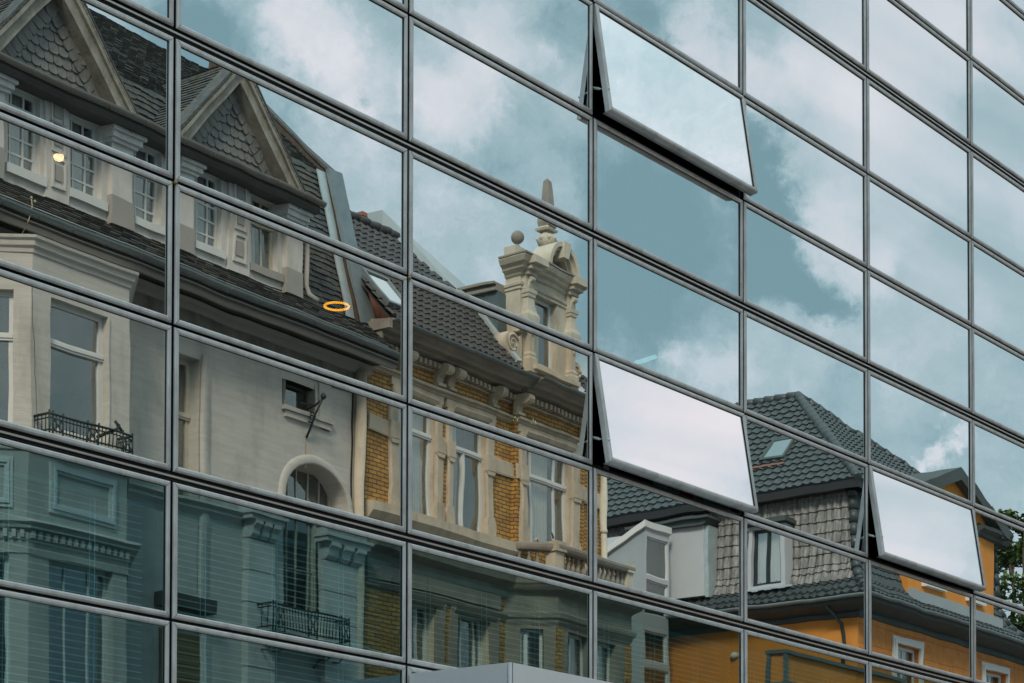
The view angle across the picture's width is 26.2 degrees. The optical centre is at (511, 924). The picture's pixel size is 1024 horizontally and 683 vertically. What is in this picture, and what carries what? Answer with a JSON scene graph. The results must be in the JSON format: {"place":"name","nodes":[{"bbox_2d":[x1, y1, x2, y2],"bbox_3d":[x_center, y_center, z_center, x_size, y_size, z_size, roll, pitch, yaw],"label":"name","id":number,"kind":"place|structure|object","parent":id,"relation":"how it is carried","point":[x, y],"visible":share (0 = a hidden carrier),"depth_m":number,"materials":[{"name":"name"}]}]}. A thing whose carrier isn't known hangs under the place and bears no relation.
{"place":"outdoors","nodes":[
{"label":"outdoors","id":0,"kind":"place"},
{"label":"ground","id":1,"kind":"structure","parent":0,"visible":0},
{"bbox_2d":[0,0,1023,682],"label":"glass office building","id":2,"kind":"structure","parent":1,"relation":"on","point":[442,310],"depth_m":18.77,"materials":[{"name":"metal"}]},
{"bbox_2d":[0,476,142,682],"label":"venetian blind","id":3,"kind":"object","parent":2,"relation":"hanging from","point":[8,579],"visible":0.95,"depth_m":14.69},
{"bbox_2d":[0,589,168,682],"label":"window","id":4,"kind":"structure","parent":2,"relation":"in","point":[4,593],"depth_m":14.66,"materials":[{"name":"metal"}]},
{"bbox_2d":[0,437,169,617],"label":"window","id":5,"kind":"structure","parent":2,"relation":"in","point":[6,442],"depth_m":14.69,"materials":[{"name":"metal"}]},
{"bbox_2d":[0,269,170,470],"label":"window","id":6,"kind":"structure","parent":2,"relation":"in","point":[77,371],"depth_m":14.57,"materials":[{"name":"glass"}]},
{"bbox_2d":[0,112,172,323],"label":"window","id":7,"kind":"structure","parent":2,"relation":"in","point":[77,218],"depth_m":14.60,"materials":[{"name":"glass"}]},
{"bbox_2d":[0,0,173,179],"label":"window","id":8,"kind":"structure","parent":2,"relation":"in","point":[91,74],"depth_m":14.68,"materials":[{"name":"glass"}]},
{"bbox_2d":[112,0,173,27],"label":"window","id":9,"kind":"structure","parent":2,"relation":"in","point":[160,11],"depth_m":15.15,"materials":[{"name":"glass"}]},
{"bbox_2d":[177,519,380,682],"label":"venetian blind","id":10,"kind":"object","parent":2,"relation":"hanging from","point":[276,612],"visible":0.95,"depth_m":16.26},
{"bbox_2d":[169,482,405,662],"bbox_3d":[-1.600,-2.546,16.176,0.061,0.949,2.494,-1,-2,37],"label":"window","id":11,"kind":"structure","parent":2,"relation":"in","point":[174,487],"depth_m":15.93,"materials":[{"name":"metal"}]},
{"bbox_2d":[169,622,405,682],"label":"window","id":12,"kind":"structure","parent":2,"relation":"in","point":[173,626],"depth_m":15.78,"materials":[{"name":"metal"}]},
{"bbox_2d":[170,327,406,532],"bbox_3d":[-1.598,-3.596,16.212,0.061,1.008,2.494,-1,-2,37],"label":"window","id":13,"kind":"structure","parent":2,"relation":"in","point":[241,420],"depth_m":16.11,"materials":[{"name":"glass"}]},
{"bbox_2d":[171,184,406,402],"bbox_3d":[-1.596,-4.614,16.246,0.061,0.990,2.494,-1,-2,37],"label":"window","id":14,"kind":"structure","parent":2,"relation":"in","point":[241,279],"depth_m":16.15,"materials":[{"name":"glass"}]},
{"bbox_2d":[172,39,407,274],"bbox_3d":[-1.595,-5.627,16.281,0.061,0.996,2.494,-1,-2,37],"label":"window","id":15,"kind":"structure","parent":2,"relation":"in","point":[241,140],"depth_m":16.18,"materials":[{"name":"glass"}]},
{"bbox_2d":[173,0,407,140],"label":"window","id":16,"kind":"structure","parent":2,"relation":"in","point":[350,56],"depth_m":16.54,"materials":[{"name":"glass"}]},
{"bbox_2d":[382,0,407,12],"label":"window","id":17,"kind":"structure","parent":2,"relation":"in","point":[402,5],"depth_m":17.24,"materials":[{"name":"glass"}]},
{"bbox_2d":[406,666,430,682],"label":"window","id":18,"kind":"structure","parent":2,"relation":"in","point":[409,670],"depth_m":17.18,"materials":[{"name":"metal"}]},
{"bbox_2d":[404,543,591,677],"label":"window","id":19,"kind":"structure","parent":2,"relation":"in","point":[461,612],"depth_m":18.01,"materials":[{"name":"glass"}]},
{"bbox_2d":[405,406,591,581],"bbox_3d":[-0.071,-3.525,18.215,0.061,1.008,2.494,-1,-2,37],"label":"window","id":20,"kind":"structure","parent":2,"relation":"in","point":[469,488],"depth_m":18.12,"materials":[{"name":"glass"}]},
{"bbox_2d":[405,278,592,464],"bbox_3d":[-0.069,-4.544,18.250,0.061,0.990,2.494,-1,-2,37],"label":"window","id":21,"kind":"structure","parent":2,"relation":"in","point":[470,364],"depth_m":18.16,"materials":[{"name":"glass"}]},
{"bbox_2d":[406,0,592,115],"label":"window","id":22,"kind":"structure","parent":2,"relation":"in","point":[548,44],"depth_m":18.64,"materials":[{"name":"glass"}]},
{"bbox_2d":[406,16,592,229],"bbox_3d":[-0.066,-6.625,18.321,0.061,0.998,2.494,-1,-2,37],"label":"window","id":23,"kind":"structure","parent":2,"relation":"in","point":[465,110],"depth_m":18.23,"materials":[{"name":"glass"}]},
{"bbox_2d":[406,150,592,350],"bbox_3d":[-0.067,-5.556,18.285,0.061,0.996,2.494,-1,-2,37],"label":"window","id":24,"kind":"structure","parent":2,"relation":"in","point":[467,240],"depth_m":18.19,"materials":[{"name":"glass"}]},
{"bbox_2d":[409,662,610,682],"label":"entrance canopy","id":25,"kind":"object","parent":2,"relation":"attached to","point":[510,672],"visible":1,"depth_m":16.79,"materials":[{"name":"silver metal"}]},
{"bbox_2d":[591,0,741,93],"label":"window","id":26,"kind":"structure","parent":2,"relation":"in","point":[707,34],"depth_m":20.74,"materials":[{"name":"glass"}]},
{"bbox_2d":[591,118,742,302],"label":"window","id":27,"kind":"structure","parent":2,"relation":"in","point":[645,203],"depth_m":20.25,"materials":[{"name":"glass"}]},
{"bbox_2d":[591,239,742,411],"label":"window","id":28,"kind":"structure","parent":2,"relation":"in","point":[648,320],"depth_m":20.21,"materials":[{"name":"glass"}]},
{"bbox_2d":[591,468,742,621],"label":"window","id":29,"kind":"structure","parent":2,"relation":"in","point":[649,542],"depth_m":20.13,"materials":[{"name":"glass"}]},
{"bbox_2d":[592,590,743,682],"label":"window","id":30,"kind":"structure","parent":2,"relation":"in","point":[633,641],"depth_m":20.01,"materials":[{"name":"glass"}]},
{"bbox_2d":[592,353,757,513],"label":"window","id":31,"kind":"structure","parent":2,"relation":"in","point":[652,428],"depth_m":20.08,"materials":[{"name":"glass"}]},
{"bbox_2d":[593,3,757,195],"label":"window","id":32,"kind":"structure","parent":2,"relation":"in","point":[646,87],"depth_m":20.19,"materials":[{"name":"glass"}]},
{"bbox_2d":[741,0,866,171],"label":"window","id":33,"kind":"structure","parent":2,"relation":"in","point":[787,74],"depth_m":22.33,"materials":[{"name":"glass"}]},
{"bbox_2d":[741,98,866,267],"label":"window","id":34,"kind":"structure","parent":2,"relation":"in","point":[803,185],"depth_m":22.36,"materials":[{"name":"glass"}]},
{"bbox_2d":[741,201,866,362],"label":"window","id":35,"kind":"structure","parent":2,"relation":"in","point":[790,278],"depth_m":22.26,"materials":[{"name":"glass"}]},
{"bbox_2d":[741,310,867,462],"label":"window","id":36,"kind":"structure","parent":2,"relation":"in","point":[792,384],"depth_m":22.22,"materials":[{"name":"glass"}]},
{"bbox_2d":[741,415,867,557],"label":"window","id":37,"kind":"structure","parent":2,"relation":"in","point":[804,488],"depth_m":22.25,"materials":[{"name":"glass"}]},
{"bbox_2d":[742,518,867,654],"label":"window","id":38,"kind":"structure","parent":2,"relation":"in","point":[793,585],"depth_m":22.15,"materials":[{"name":"glass"}]},
{"bbox_2d":[743,629,868,682],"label":"window","id":39,"kind":"structure","parent":2,"relation":"in","point":[767,659],"depth_m":21.95,"materials":[{"name":"glass"}]},
{"bbox_2d":[763,0,865,70],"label":"window","id":40,"kind":"structure","parent":2,"relation":"in","point":[840,25],"depth_m":22.90,"materials":[{"name":"glass"}]},
{"bbox_2d":[868,662,949,682],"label":"window","id":41,"kind":"structure","parent":2,"relation":"in","point":[878,673],"depth_m":23.64,"materials":[{"name":"metal"}]},
{"bbox_2d":[864,0,970,144],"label":"window","id":42,"kind":"structure","parent":2,"relation":"in","point":[904,55],"depth_m":24.41,"materials":[{"name":"glass"}]},
{"bbox_2d":[865,78,970,237],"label":"window","id":43,"kind":"structure","parent":2,"relation":"in","point":[906,153],"depth_m":24.34,"materials":[{"name":"glass"}]},
{"bbox_2d":[865,175,971,325],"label":"window","id":44,"kind":"structure","parent":2,"relation":"in","point":[908,247],"depth_m":24.31,"materials":[{"name":"glass"}]},
{"bbox_2d":[865,270,971,413],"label":"window","id":45,"kind":"structure","parent":2,"relation":"in","point":[910,340],"depth_m":24.27,"materials":[{"name":"glass"}]},
{"bbox_2d":[866,370,972,505],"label":"window","id":46,"kind":"structure","parent":2,"relation":"in","point":[917,439],"depth_m":24.23,"materials":[{"name":"glass"}]},
{"bbox_2d":[867,560,973,681],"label":"window","id":47,"kind":"structure","parent":2,"relation":"in","point":[914,621],"depth_m":24.16,"materials":[{"name":"glass"}]},
{"bbox_2d":[868,465,985,591],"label":"window","id":48,"kind":"structure","parent":2,"relation":"in","point":[917,527],"depth_m":24.09,"materials":[{"name":"glass"}]},
{"bbox_2d":[895,0,969,56],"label":"window","id":49,"kind":"structure","parent":2,"relation":"in","point":[950,19],"depth_m":25.01,"materials":[{"name":"glass"}]},
{"bbox_2d":[968,0,1023,99],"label":"window","id":50,"kind":"structure","parent":2,"relation":"in","point":[996,27],"depth_m":26.12,"materials":[{"name":"glass"}]},
{"bbox_2d":[969,60,1023,183],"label":"window","id":51,"kind":"structure","parent":2,"relation":"in","point":[996,112],"depth_m":26.01,"materials":[{"name":"glass"}]},
{"bbox_2d":[969,151,1023,271],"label":"window","id":52,"kind":"structure","parent":2,"relation":"in","point":[997,201],"depth_m":25.97,"materials":[{"name":"glass"}]},
{"bbox_2d":[970,240,1023,355],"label":"window","id":53,"kind":"structure","parent":2,"relation":"in","point":[997,286],"depth_m":25.92,"materials":[{"name":"glass"}]},
{"bbox_2d":[970,328,1023,439],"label":"window","id":54,"kind":"structure","parent":2,"relation":"in","point":[997,370],"depth_m":25.89,"materials":[{"name":"glass"}]},
{"bbox_2d":[971,420,1023,527],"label":"window","id":55,"kind":"structure","parent":2,"relation":"in","point":[997,458],"depth_m":25.84,"materials":[{"name":"glass"}]},
{"bbox_2d":[971,508,1023,610],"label":"window","id":56,"kind":"structure","parent":2,"relation":"in","point":[1001,542],"depth_m":25.88,"materials":[{"name":"glass"}]},
{"bbox_2d":[971,595,1023,682],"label":"window","id":57,"kind":"structure","parent":2,"relation":"in","point":[998,629],"depth_m":25.74,"materials":[{"name":"glass"}]},
{"bbox_2d":[1006,0,1023,15],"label":"window","id":58,"kind":"structure","parent":2,"relation":"in","point":[1018,5],"depth_m":26.55,"materials":[{"name":"glass"}]}
]}

